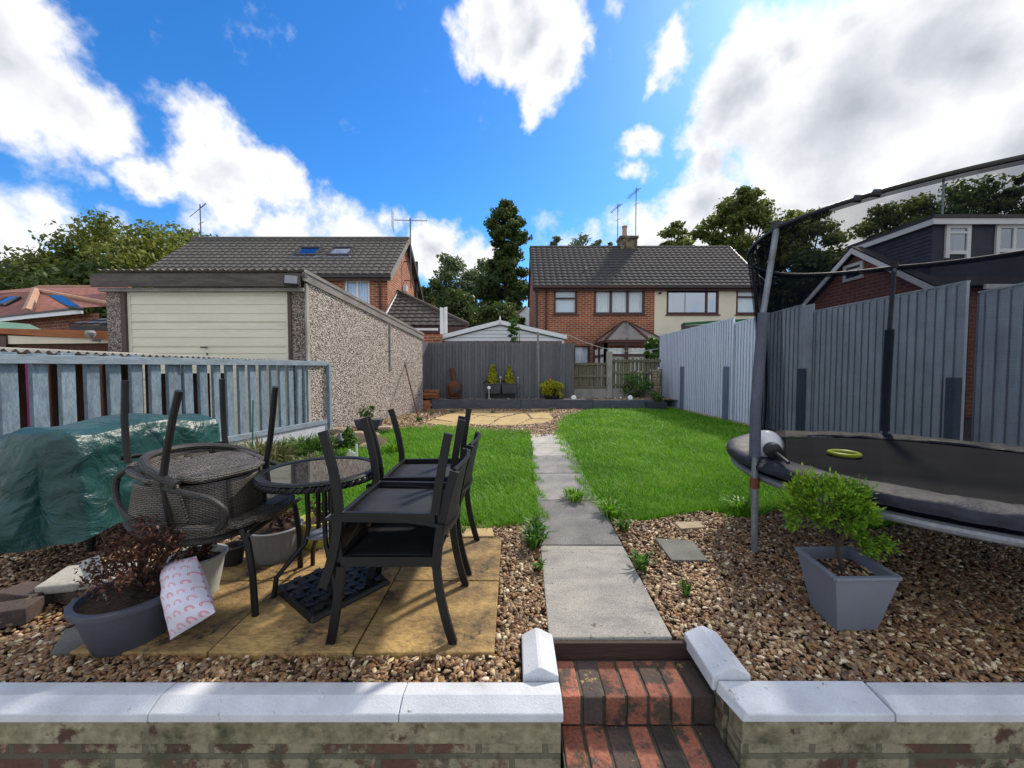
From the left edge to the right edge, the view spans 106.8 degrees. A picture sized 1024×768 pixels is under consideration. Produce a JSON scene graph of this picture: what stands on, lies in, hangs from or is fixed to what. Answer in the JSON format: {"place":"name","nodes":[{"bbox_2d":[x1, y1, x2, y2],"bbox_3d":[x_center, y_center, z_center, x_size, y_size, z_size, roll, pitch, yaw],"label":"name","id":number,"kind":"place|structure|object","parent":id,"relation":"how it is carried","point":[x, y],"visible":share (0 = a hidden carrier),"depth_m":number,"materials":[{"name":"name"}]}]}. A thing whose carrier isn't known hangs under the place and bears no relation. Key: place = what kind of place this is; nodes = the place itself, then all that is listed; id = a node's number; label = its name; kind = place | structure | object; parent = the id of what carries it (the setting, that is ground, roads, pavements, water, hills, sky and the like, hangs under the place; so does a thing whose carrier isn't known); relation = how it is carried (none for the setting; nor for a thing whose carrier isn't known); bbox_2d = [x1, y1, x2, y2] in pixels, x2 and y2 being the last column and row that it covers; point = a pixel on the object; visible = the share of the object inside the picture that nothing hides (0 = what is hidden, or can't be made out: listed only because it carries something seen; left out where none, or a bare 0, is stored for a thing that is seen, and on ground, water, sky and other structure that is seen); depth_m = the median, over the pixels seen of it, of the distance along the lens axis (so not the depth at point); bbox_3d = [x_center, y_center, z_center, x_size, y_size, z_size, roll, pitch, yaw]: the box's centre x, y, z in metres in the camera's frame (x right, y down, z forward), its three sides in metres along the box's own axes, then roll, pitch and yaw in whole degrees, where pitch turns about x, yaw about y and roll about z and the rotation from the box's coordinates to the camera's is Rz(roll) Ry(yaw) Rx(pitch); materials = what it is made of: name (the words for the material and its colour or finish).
{"place":"outdoors","nodes":[
{"label":"outdoors","id":0,"kind":"place"},
{"bbox_2d":[68,318,106,338],"bbox_3d":[-12.597,-0.746,11.960,1.254,3.150,1.220,0,2,0],"label":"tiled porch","id":1,"kind":"object","parent":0,"point":[101,322],"visible":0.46,"depth_m":11.35,"materials":[{"name":"tile"}]},
{"bbox_2d":[278,424,552,531],"bbox_3d":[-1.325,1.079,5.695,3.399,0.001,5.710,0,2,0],"label":"lawn","id":2,"kind":"structure","parent":0,"point":[480,481],"depth_m":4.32,"materials":[{"name":"plant"}]},
{"bbox_2d":[0,406,1023,681],"bbox_3d":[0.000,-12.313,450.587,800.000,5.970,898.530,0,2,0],"label":"ground","id":3,"kind":"structure","parent":0,"point":[966,438],"depth_m":2.02,"materials":[{"name":"brown gravel"}]},
{"bbox_2d":[0,322,71,339],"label":"green shed","id":4,"kind":"structure","parent":3,"relation":"on","point":[10,325],"depth_m":9.68,"materials":[{"name":"wood"}]},
{"bbox_2d":[0,246,93,319],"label":"tree","id":5,"kind":"object","parent":3,"relation":"on","point":[8,274],"visible":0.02,"depth_m":36.15,"materials":[{"name":"green plant"}]},
{"bbox_2d":[0,328,107,354],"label":"garden room","id":6,"kind":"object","parent":3,"relation":"on","point":[79,340],"visible":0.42,"depth_m":8.63,"materials":[{"name":"white wood"}]},
{"bbox_2d":[0,285,131,329],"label":"bungalow","id":7,"kind":"object","parent":3,"relation":"on","point":[40,302],"visible":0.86,"depth_m":14.55,"materials":[{"name":"red tile"}]},
{"bbox_2d":[0,255,145,324],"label":"tree","id":8,"kind":"object","parent":3,"relation":"on","point":[88,266],"visible":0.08,"depth_m":34.63,"materials":[{"name":"green plant"}]},
{"bbox_2d":[0,208,198,320],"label":"tree","id":9,"kind":"object","parent":3,"relation":"on","point":[155,246],"visible":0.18,"depth_m":38.73,"materials":[{"name":"green plant"}]},
{"bbox_2d":[0,352,331,447],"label":"picket fence","id":10,"kind":"object","parent":3,"relation":"on","point":[177,370],"visible":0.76,"depth_m":4.71,"materials":[{"name":"blue paint"}]},
{"bbox_2d":[70,581,282,661],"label":"patio slab","id":11,"kind":"structure","parent":3,"relation":"on","point":[232,607],"depth_m":1.84,"materials":[{"name":"stone"}]},
{"bbox_2d":[64,514,193,657],"bbox_3d":[-1.770,0.903,1.831,0.438,0.601,0.510,2,3,39],"label":"shrub pot","id":12,"kind":"object","parent":11,"relation":"on","point":[121,612],"visible":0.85,"depth_m":1.73,"materials":[{"name":"grey plastic"}]},
{"bbox_2d":[160,556,215,639],"bbox_3d":[-1.553,1.000,1.813,0.183,0.287,0.333,-2,3,-44],"label":"cushion","id":13,"kind":"object","parent":12,"relation":"on","point":[186,598],"visible":1,"depth_m":1.74,"materials":[{"name":"white fabric"}]},
{"bbox_2d":[166,543,228,593],"bbox_3d":[-1.768,1.024,2.140,0.278,0.336,0.278,0,2,0],"label":"plant pot","id":14,"kind":"object","parent":11,"relation":"on","point":[210,557],"visible":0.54,"depth_m":2.12,"materials":[{"name":"grey plastic"}]},
{"bbox_2d":[134,443,302,616],"bbox_3d":[-1.628,0.767,2.148,0.675,0.829,0.689,0,2,-4],"label":"wicker chair","id":15,"kind":"object","parent":11,"relation":"on","point":[272,507],"visible":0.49,"depth_m":1.93,"materials":[{"name":"black wicker"}]},
{"bbox_2d":[111,379,278,546],"bbox_3d":[-1.721,0.390,2.116,0.644,0.791,0.657,6,4,27],"label":"wicker chair","id":16,"kind":"object","parent":15,"relation":"on","point":[238,496],"visible":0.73,"depth_m":1.96,"materials":[{"name":"black wicker"}]},
{"bbox_2d":[90,268,423,434],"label":"garage","id":17,"kind":"structure","parent":3,"relation":"on","point":[367,351],"depth_m":7.19,"materials":[{"name":"concrete"}]},
{"bbox_2d":[127,292,288,434],"bbox_3d":[-5.724,-0.374,7.189,3.036,2.719,0.105,0,2,0],"label":"garage door","id":18,"kind":"structure","parent":17,"relation":"in","point":[223,324],"depth_m":7.18,"materials":[{"name":"paint"}]},
{"bbox_2d":[229,435,299,455],"bbox_3d":[-3.319,0.876,4.998,1.080,0.421,1.019,1,2,32],"label":"weed","id":19,"kind":"object","parent":3,"relation":"on","point":[259,445],"visible":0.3,"depth_m":4.98,"materials":[{"name":"green plant"}]},
{"bbox_2d":[220,548,317,581],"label":"patio slab","id":20,"kind":"structure","parent":3,"relation":"on","point":[238,572],"depth_m":2.38,"materials":[{"name":"stone"}]},
{"bbox_2d":[223,540,244,566],"bbox_3d":[-1.818,1.115,2.474,0.156,0.130,0.156,0,2,0],"label":"plant pot","id":21,"kind":"object","parent":20,"relation":"on","point":[234,555],"visible":0.66,"depth_m":2.44,"materials":[{"name":"black plastic"}]},
{"bbox_2d":[247,507,303,564],"bbox_3d":[-1.595,1.004,2.563,0.338,0.344,0.338,0,2,0],"label":"plant pot","id":22,"kind":"object","parent":20,"relation":"on","point":[274,541],"visible":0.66,"depth_m":2.47,"materials":[{"name":"grey plastic"}]},
{"bbox_2d":[301,494,328,549],"bbox_3d":[-1.369,0.969,2.748,0.359,0.401,0.290,0,2,0],"label":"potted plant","id":23,"kind":"object","parent":20,"relation":"on","point":[320,544],"visible":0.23,"depth_m":2.67,"materials":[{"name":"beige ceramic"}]},
{"bbox_2d":[0,522,547,683],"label":"gravel","id":24,"kind":"structure","parent":3,"relation":"on","point":[506,641],"depth_m":1.68,"materials":[{"name":"stone"}]},
{"bbox_2d":[0,596,44,628],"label":"brick","id":25,"kind":"object","parent":24,"relation":"on","point":[19,612],"visible":1,"depth_m":1.90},
{"bbox_2d":[0,581,54,605],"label":"brick","id":26,"kind":"object","parent":24,"relation":"on","point":[23,590],"visible":0.5,"depth_m":2.03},
{"bbox_2d":[50,627,86,657],"bbox_3d":[-2.030,1.214,1.783,0.151,0.042,0.284,-2,3,-38],"label":"stepping stone","id":27,"kind":"object","parent":24,"relation":"on","point":[69,641],"visible":0.41,"depth_m":1.75,"materials":[{"name":"stone"}]},
{"bbox_2d":[54,589,88,602],"bbox_3d":[-2.400,1.152,2.144,0.280,0.075,0.160,0,2,6],"label":"brick","id":28,"kind":"object","parent":24,"relation":"on","point":[60,597],"visible":0.06,"depth_m":2.07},
{"bbox_2d":[34,559,149,593],"bbox_3d":[-2.360,1.091,2.162,0.420,0.068,0.202,0,2,-12],"label":"stone slab","id":29,"kind":"object","parent":28,"relation":"on","point":[61,581],"depth_m":2.07,"materials":[{"name":"concrete"}]},
{"bbox_2d":[0,413,219,552],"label":"tarpaulin","id":30,"kind":"object","parent":24,"relation":"on","point":[55,484],"visible":0.74,"depth_m":2.34,"materials":[{"name":"green plastic"}]},
{"bbox_2d":[518,523,555,549],"bbox_3d":[0.195,1.091,2.717,0.306,0.160,0.288,0,2,0],"label":"weed","id":31,"kind":"object","parent":24,"relation":"on","point":[534,536],"visible":1,"depth_m":2.73,"materials":[{"name":"green plant"}]},
{"bbox_2d":[255,440,307,469],"bbox_3d":[-3.036,0.924,4.869,0.865,0.336,0.920,-2,3,-39],"label":"weed","id":32,"kind":"object","parent":3,"relation":"on","point":[276,456],"visible":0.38,"depth_m":4.81,"materials":[{"name":"green plant"}]},
{"bbox_2d":[146,203,428,311],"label":"brick house","id":33,"kind":"structure","parent":3,"relation":"on","point":[377,272],"depth_m":18.16,"materials":[{"name":"red brick"}]},
{"bbox_2d":[345,281,369,303],"bbox_3d":[-6.983,-4.118,17.256,1.132,1.144,0.199,0,2,0],"label":"window","id":34,"kind":"structure","parent":33,"relation":"in","point":[360,289],"depth_m":17.31,"materials":[{"name":"white glass"}]},
{"bbox_2d":[208,581,391,661],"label":"patio slab","id":35,"kind":"structure","parent":3,"relation":"on","point":[279,626],"depth_m":1.82,"materials":[{"name":"stone"}]},
{"bbox_2d":[251,456,379,598],"bbox_3d":[-1.125,0.836,2.247,0.676,0.682,0.676,0,2,0],"label":"bistro table","id":36,"kind":"object","parent":35,"relation":"on","point":[310,475],"visible":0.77,"depth_m":2.16,"materials":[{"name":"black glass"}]},
{"bbox_2d":[277,484,389,623],"bbox_3d":[-1.030,0.856,2.183,0.454,0.641,0.454,2,3,38],"label":"parasol base","id":37,"kind":"object","parent":35,"relation":"on","point":[307,598],"visible":0.6,"depth_m":2.11,"materials":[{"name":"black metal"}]},
{"bbox_2d":[274,431,337,458],"bbox_3d":[-3.080,0.893,5.490,1.041,0.352,0.944,0,2,0],"label":"weed","id":38,"kind":"object","parent":3,"relation":"on","point":[308,447],"visible":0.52,"depth_m":5.48,"materials":[{"name":"green plant"}]},
{"bbox_2d":[286,548,400,583],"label":"patio slab","id":39,"kind":"structure","parent":3,"relation":"on","point":[389,573],"depth_m":2.40,"materials":[{"name":"stone"}]},
{"bbox_2d":[354,581,498,661],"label":"patio slab","id":40,"kind":"structure","parent":3,"relation":"on","point":[406,620],"depth_m":1.90,"materials":[{"name":"stone"}]},
{"bbox_2d":[325,448,470,644],"bbox_3d":[-0.536,0.777,1.970,0.639,0.828,0.524,0,2,0],"label":"metal chair","id":41,"kind":"object","parent":40,"relation":"on","point":[403,543],"visible":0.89,"depth_m":1.74,"materials":[{"name":"black metal"}]},
{"bbox_2d":[317,417,465,589],"bbox_3d":[-0.590,0.571,1.952,0.639,0.738,0.498,1,2,0],"label":"metal chair","id":42,"kind":"object","parent":41,"relation":"on","point":[413,504],"visible":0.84,"depth_m":1.80,"materials":[{"name":"black metal"}]},
{"bbox_2d":[385,289,469,333],"bbox_3d":[-3.715,-2.020,18.633,3.893,5.204,5.611,0,2,0],"label":"side extension","id":43,"kind":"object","parent":3,"relation":"on","point":[410,310],"visible":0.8,"depth_m":16.69,"materials":[{"name":"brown tile"}]},
{"bbox_2d":[421,278,452,307],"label":"tree","id":44,"kind":"object","parent":3,"relation":"on","point":[434,284],"visible":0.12,"depth_m":32.42,"materials":[{"name":"green plant"}]},
{"bbox_2d":[394,538,500,581],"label":"patio slab","id":45,"kind":"structure","parent":3,"relation":"on","point":[483,555],"depth_m":2.44,"materials":[{"name":"stone"}]},
{"bbox_2d":[375,431,480,575],"bbox_3d":[-0.526,0.756,2.559,0.639,0.828,0.524,0,2,1],"label":"metal chair","id":46,"kind":"object","parent":45,"relation":"on","point":[472,446],"visible":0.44,"depth_m":2.40,"materials":[{"name":"black metal"}]},
{"bbox_2d":[367,408,471,481],"bbox_3d":[-0.601,0.550,2.522,0.639,0.738,0.498,-1,2,-1],"label":"metal chair","id":47,"kind":"object","parent":46,"relation":"on","point":[418,469],"visible":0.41,"depth_m":2.55,"materials":[{"name":"black metal"}]},
{"bbox_2d":[427,252,483,321],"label":"tree","id":48,"kind":"object","parent":3,"relation":"on","point":[450,267],"visible":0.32,"depth_m":42.51,"materials":[{"name":"green plant"}]},
{"bbox_2d":[431,287,487,326],"bbox_3d":[-4.122,-3.174,30.249,6.740,8.755,5.857,0,2,-11],"label":"hedge tree","id":49,"kind":"object","parent":3,"relation":"on","point":[458,305],"visible":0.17,"depth_m":29.04,"materials":[{"name":"green plant"}]},
{"bbox_2d":[352,408,583,436],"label":"gravel","id":50,"kind":"structure","parent":3,"relation":"on","point":[543,429],"depth_m":9.47,"materials":[{"name":"brown gravel"}]},
{"bbox_2d":[354,404,383,429],"bbox_3d":[-3.024,0.682,8.036,0.567,0.533,0.254,0,2,-9],"label":"potted plant","id":51,"kind":"object","parent":50,"relation":"on","point":[377,422],"visible":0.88,"depth_m":8.00,"materials":[{"name":"green plant"}]},
{"bbox_2d":[432,399,520,408],"bbox_3d":[-1.165,0.666,12.488,2.907,0.330,0.250,0,2,0],"label":"sleeper","id":52,"kind":"object","parent":3,"relation":"on","point":[476,403],"visible":0.79,"depth_m":12.36,"materials":[{"name":"paint"}]},
{"bbox_2d":[476,298,524,323],"bbox_3d":[-0.668,-3.225,31.006,5.835,7.385,6.328,0,2,0],"label":"hedge tree","id":53,"kind":"object","parent":3,"relation":"on","point":[495,311],"visible":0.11,"depth_m":30.07,"materials":[{"name":"green plant"}]},
{"bbox_2d":[471,198,532,312],"bbox_3d":[-0.844,-9.123,37.541,6.367,18.107,6.922,0,2,0],"label":"tall tree","id":54,"kind":"object","parent":3,"relation":"on","point":[501,269],"visible":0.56,"depth_m":36.43,"materials":[{"name":"green plant"}]},
{"bbox_2d":[442,317,566,343],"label":"white gable garage","id":55,"kind":"structure","parent":3,"relation":"on","point":[494,332],"depth_m":14.34,"materials":[{"name":"plastic"}]},
{"bbox_2d":[490,413,530,425],"bbox_3d":[0.103,0.915,9.934,0.795,0.040,2.651,0,2,10],"label":"paving stone","id":56,"kind":"object","parent":3,"relation":"on","point":[516,419],"visible":0.69,"depth_m":9.49,"materials":[{"name":"beige stone"}]},
{"bbox_2d":[532,443,574,455],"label":"path slab","id":57,"kind":"structure","parent":3,"relation":"on","point":[547,449],"depth_m":6.04,"materials":[{"name":"concrete"}]},
{"bbox_2d":[521,399,592,409],"bbox_3d":[1.466,0.664,12.488,2.337,0.333,0.250,0,2,0],"label":"sleeper","id":58,"kind":"object","parent":3,"relation":"on","point":[584,404],"visible":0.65,"depth_m":12.36,"materials":[{"name":"paint"}]},
{"bbox_2d":[532,456,582,473],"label":"path slab","id":59,"kind":"structure","parent":3,"relation":"on","point":[553,464],"depth_m":5.07,"materials":[{"name":"grey concrete"}]},
{"bbox_2d":[534,473,595,499],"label":"path slab","id":60,"kind":"structure","parent":3,"relation":"on","point":[554,483],"depth_m":4.19,"materials":[{"name":"grey concrete"}]},
{"bbox_2d":[536,500,621,545],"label":"path slab","id":61,"kind":"structure","parent":3,"relation":"on","point":[583,523],"depth_m":3.09,"materials":[{"name":"grey concrete"}]},
{"bbox_2d":[593,321,659,387],"bbox_3d":[6.417,-1.422,19.616,4.113,3.937,2.610,0,2,0],"label":"conservatory","id":62,"kind":"object","parent":3,"relation":"on","point":[625,334],"visible":0.4,"depth_m":18.62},
{"bbox_2d":[527,187,764,385],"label":"semi detached house","id":63,"kind":"structure","parent":3,"relation":"on","point":[590,294],"depth_m":21.18,"materials":[{"name":"brick"}]},
{"bbox_2d":[552,291,578,315],"bbox_3d":[2.970,-4.538,21.162,1.452,1.465,0.270,0,2,0],"label":"window","id":64,"kind":"structure","parent":63,"relation":"in","point":[564,302],"depth_m":21.28,"materials":[{"name":"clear glass"}]},
{"bbox_2d":[574,346,589,368],"bbox_3d":[3.899,-1.507,21.296,1.036,1.285,0.315,0,2,0],"label":"window","id":65,"kind":"structure","parent":63,"relation":"in","point":[581,354],"depth_m":21.41,"materials":[{"name":"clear glass"}]},
{"bbox_2d":[593,291,645,315],"bbox_3d":[5.967,-4.539,21.185,2.951,1.465,0.315,0,2,0],"label":"window","id":66,"kind":"structure","parent":63,"relation":"in","point":[606,303],"depth_m":21.30,"materials":[{"name":"white glass"}]},
{"bbox_2d":[665,291,720,315],"bbox_3d":[10.033,-4.549,21.112,3.034,1.491,0.190,0,2,0],"label":"window","id":67,"kind":"structure","parent":63,"relation":"in","point":[679,303],"depth_m":21.16,"materials":[{"name":"glass"}]},
{"bbox_2d":[735,291,758,315],"bbox_3d":[13.072,-4.551,21.152,1.397,1.493,0.270,0,2,0],"label":"window","id":68,"kind":"structure","parent":63,"relation":"in","point":[745,306],"depth_m":21.28,"materials":[{"name":"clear glass"}]},
{"bbox_2d":[643,337,658,374],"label":"shrub","id":69,"kind":"object","parent":3,"relation":"on","point":[648,345],"visible":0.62,"depth_m":15.09,"materials":[{"name":"green plant"}]},
{"bbox_2d":[657,220,695,245],"bbox_3d":[14.401,-7.181,33.562,5.206,14.475,5.174,0,2,0],"label":"tree","id":70,"kind":"object","parent":3,"relation":"on","point":[674,231],"visible":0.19,"depth_m":32.67,"materials":[{"name":"green plant"}]},
{"bbox_2d":[688,185,813,290],"bbox_3d":[21.628,-9.133,35.659,9.810,18.217,9.572,1,2,28],"label":"spreading tree","id":71,"kind":"object","parent":3,"relation":"on","point":[735,216],"visible":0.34,"depth_m":33.78,"materials":[{"name":"green plant"}]},
{"bbox_2d":[758,206,850,312],"bbox_3d":[25.542,-7.770,33.549,7.824,15.670,8.780,0,2,0],"label":"tree","id":72,"kind":"object","parent":3,"relation":"on","point":[800,232],"visible":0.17,"depth_m":31.93,"materials":[{"name":"green plant"}]},
{"bbox_2d":[767,244,847,311],"bbox_3d":[24.093,-5.267,29.657,7.178,11.070,6.637,-1,2,-24],"label":"tree","id":73,"kind":"object","parent":3,"relation":"on","point":[828,260],"visible":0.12,"depth_m":29.15,"materials":[{"name":"green plant"}]},
{"bbox_2d":[658,280,1023,446],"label":"board fence","id":74,"kind":"object","parent":3,"relation":"on","point":[706,369],"visible":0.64,"depth_m":6.04,"materials":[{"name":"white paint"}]},
{"bbox_2d":[835,191,946,256],"bbox_3d":[27.118,-6.283,26.556,7.314,13.218,7.343,0,2,0],"label":"tree","id":75,"kind":"object","parent":3,"relation":"on","point":[909,208],"visible":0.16,"depth_m":26.05,"materials":[{"name":"green plant"}]},
{"bbox_2d":[914,172,1023,215],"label":"tree","id":76,"kind":"object","parent":3,"relation":"on","point":[966,199],"visible":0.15,"depth_m":22.67,"materials":[{"name":"green plant"}]},
{"bbox_2d":[988,172,1023,213],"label":"tree","id":77,"kind":"object","parent":3,"relation":"on","point":[995,205],"visible":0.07,"depth_m":21.91,"materials":[{"name":"green plant"}]},
{"bbox_2d":[0,0,1023,306],"label":"sky","id":78,"kind":"structure","parent":0,"point":[285,118],"materials":[{"name":"blue"}]},
{"bbox_2d":[540,546,671,640],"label":"path slab","id":79,"kind":"structure","parent":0,"point":[595,593],"depth_m":2.10,"materials":[{"name":"concrete"}]},
{"bbox_2d":[553,641,692,660],"bbox_3d":[0.518,1.282,1.785,0.653,0.146,0.020,0,2,0],"label":"step riser","id":80,"kind":"object","parent":79,"relation":"attached to","point":[621,650],"visible":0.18,"depth_m":1.77,"materials":[{"name":"brown wood"}]},
{"bbox_2d":[556,661,737,767],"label":"brick steps","id":81,"kind":"structure","parent":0,"point":[638,714],"depth_m":1.57,"materials":[{"name":"red brick"}]},
{"bbox_2d":[553,407,913,530],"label":"lawn","id":82,"kind":"structure","parent":0,"point":[694,485],"depth_m":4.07,"materials":[{"name":"plant"}]},
{"bbox_2d":[594,497,628,518],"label":"long grass","id":83,"kind":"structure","parent":82,"relation":"on","point":[609,507],"depth_m":3.31,"materials":[{"name":"green plant"}]},
{"bbox_2d":[593,399,662,408],"bbox_3d":[3.787,0.673,12.488,2.288,0.316,0.250,0,2,0],"label":"sleeper","id":84,"kind":"object","parent":82,"relation":"on","point":[618,403],"visible":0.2,"depth_m":12.36,"materials":[{"name":"paint"}]},
{"bbox_2d":[720,496,759,514],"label":"long grass","id":85,"kind":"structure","parent":82,"relation":"on","point":[741,502],"depth_m":3.42,"materials":[{"name":"green plant"}]},
{"bbox_2d":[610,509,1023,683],"bbox_3d":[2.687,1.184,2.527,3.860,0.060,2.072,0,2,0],"label":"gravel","id":86,"kind":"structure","parent":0,"point":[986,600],"depth_m":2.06,"materials":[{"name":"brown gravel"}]},
{"bbox_2d":[625,547,655,571],"bbox_3d":[0.821,1.122,2.421,0.201,0.119,0.203,1,2,30],"label":"weed","id":87,"kind":"object","parent":86,"relation":"on","point":[642,562],"visible":1,"depth_m":2.42,"materials":[{"name":"green plant"}]},
{"bbox_2d":[655,538,707,565],"bbox_3d":[1.196,1.181,2.682,0.274,0.042,0.333,0,2,0],"label":"stepping stone","id":88,"kind":"object","parent":86,"relation":"on","point":[683,551],"visible":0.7,"depth_m":2.64,"materials":[{"name":"stone"}]},
{"bbox_2d":[770,463,902,630],"bbox_3d":[1.672,0.803,2.014,0.602,0.786,0.440,0,2,0],"label":"square planter","id":89,"kind":"object","parent":86,"relation":"on","point":[849,588],"visible":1,"depth_m":1.92,"materials":[{"name":"plastic"}]},
{"bbox_2d":[726,154,1023,552],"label":"trampoline","id":90,"kind":"object","parent":86,"relation":"on","point":[970,489],"visible":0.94,"depth_m":2.44,"materials":[{"name":"plastic"}]},
{"bbox_2d":[748,430,789,463],"bbox_3d":[1.777,0.445,2.645,0.216,0.216,0.455,1,2,30],"label":"globe lamp","id":91,"kind":"object","parent":90,"relation":"on","point":[771,445],"visible":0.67,"depth_m":2.65,"materials":[{"name":"white plastic"}]},
{"bbox_2d":[802,182,1023,417],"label":"dormer house","id":92,"kind":"structure","parent":0,"point":[974,235],"depth_m":10.19,"materials":[{"name":"brick"}]},
{"bbox_2d":[944,224,971,257],"bbox_3d":[11.884,-3.800,10.132,0.662,0.879,0.050,0,2,0],"label":"window","id":93,"kind":"structure","parent":92,"relation":"in","point":[962,234],"depth_m":10.12,"materials":[{"name":"white plastic"}]},
{"bbox_2d":[994,224,1023,253],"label":"window","id":94,"kind":"structure","parent":92,"relation":"in","point":[1017,245],"depth_m":10.13,"materials":[{"name":"white plastic"}]},
{"label":"driveway","id":95,"kind":"structure","parent":0,"visible":0},
{"bbox_2d":[0,347,300,428],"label":"fence","id":96,"kind":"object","parent":95,"relation":"on","point":[53,378],"visible":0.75,"depth_m":4.45,"materials":[{"name":"grey wood"}]},
{"label":"raised bed","id":97,"kind":"structure","parent":0,"visible":0},
{"bbox_2d":[422,341,573,399],"bbox_3d":[-0.426,-0.335,12.701,5.067,2.173,0.510,0,2,0],"label":"board fence","id":98,"kind":"object","parent":97,"relation":"on","point":[470,364],"visible":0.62,"depth_m":12.92,"materials":[{"name":"grey paint"}]},
{"bbox_2d":[425,397,671,400],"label":"gravel","id":99,"kind":"structure","parent":97,"relation":"on","point":[560,398],"depth_m":12.82,"materials":[{"name":"brown gravel"}]},
{"bbox_2d":[447,368,462,398],"bbox_3d":[-1.932,-0.012,12.757,0.540,1.055,0.543,0,2,0],"label":"chiminea","id":100,"kind":"object","parent":99,"relation":"on","point":[454,388],"visible":0.9,"depth_m":12.60,"materials":[{"name":"brown ceramic"}]},
{"bbox_2d":[483,363,517,398],"bbox_3d":[-0.383,-0.095,12.770,1.190,1.240,0.426,0,2,0],"label":"trough planter","id":101,"kind":"object","parent":99,"relation":"on","point":[509,385],"visible":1,"depth_m":12.64,"materials":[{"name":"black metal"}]},
{"bbox_2d":[540,379,564,398],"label":"yellow shrub","id":102,"kind":"object","parent":97,"relation":"on","point":[551,389],"visible":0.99,"depth_m":12.45,"materials":[{"name":"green plant"}]},
{"bbox_2d":[574,351,660,397],"bbox_3d":[3.780,-0.292,13.506,3.094,1.730,0.354,0,2,1],"label":"paling fence","id":103,"kind":"object","parent":97,"relation":"on","point":[584,389],"visible":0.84,"depth_m":13.61,"materials":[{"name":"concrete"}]},
{"bbox_2d":[620,371,654,397],"bbox_3d":[4.387,0.065,13.255,1.233,1.072,1.280,0,2,0],"label":"bush","id":104,"kind":"object","parent":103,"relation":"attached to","point":[640,382],"visible":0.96,"depth_m":13.20,"materials":[{"name":"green plant"}]},
{"label":"lower patio","id":105,"kind":"structure","parent":0,"visible":0},
{"bbox_2d":[0,628,562,767],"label":"retaining wall","id":106,"kind":"structure","parent":105,"relation":"on","point":[280,725],"depth_m":1.42,"materials":[{"name":"concrete"}]},
{"bbox_2d":[684,626,1023,767],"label":"retaining wall","id":107,"kind":"structure","parent":105,"relation":"on","point":[809,724],"depth_m":1.43,"materials":[{"name":"concrete"}]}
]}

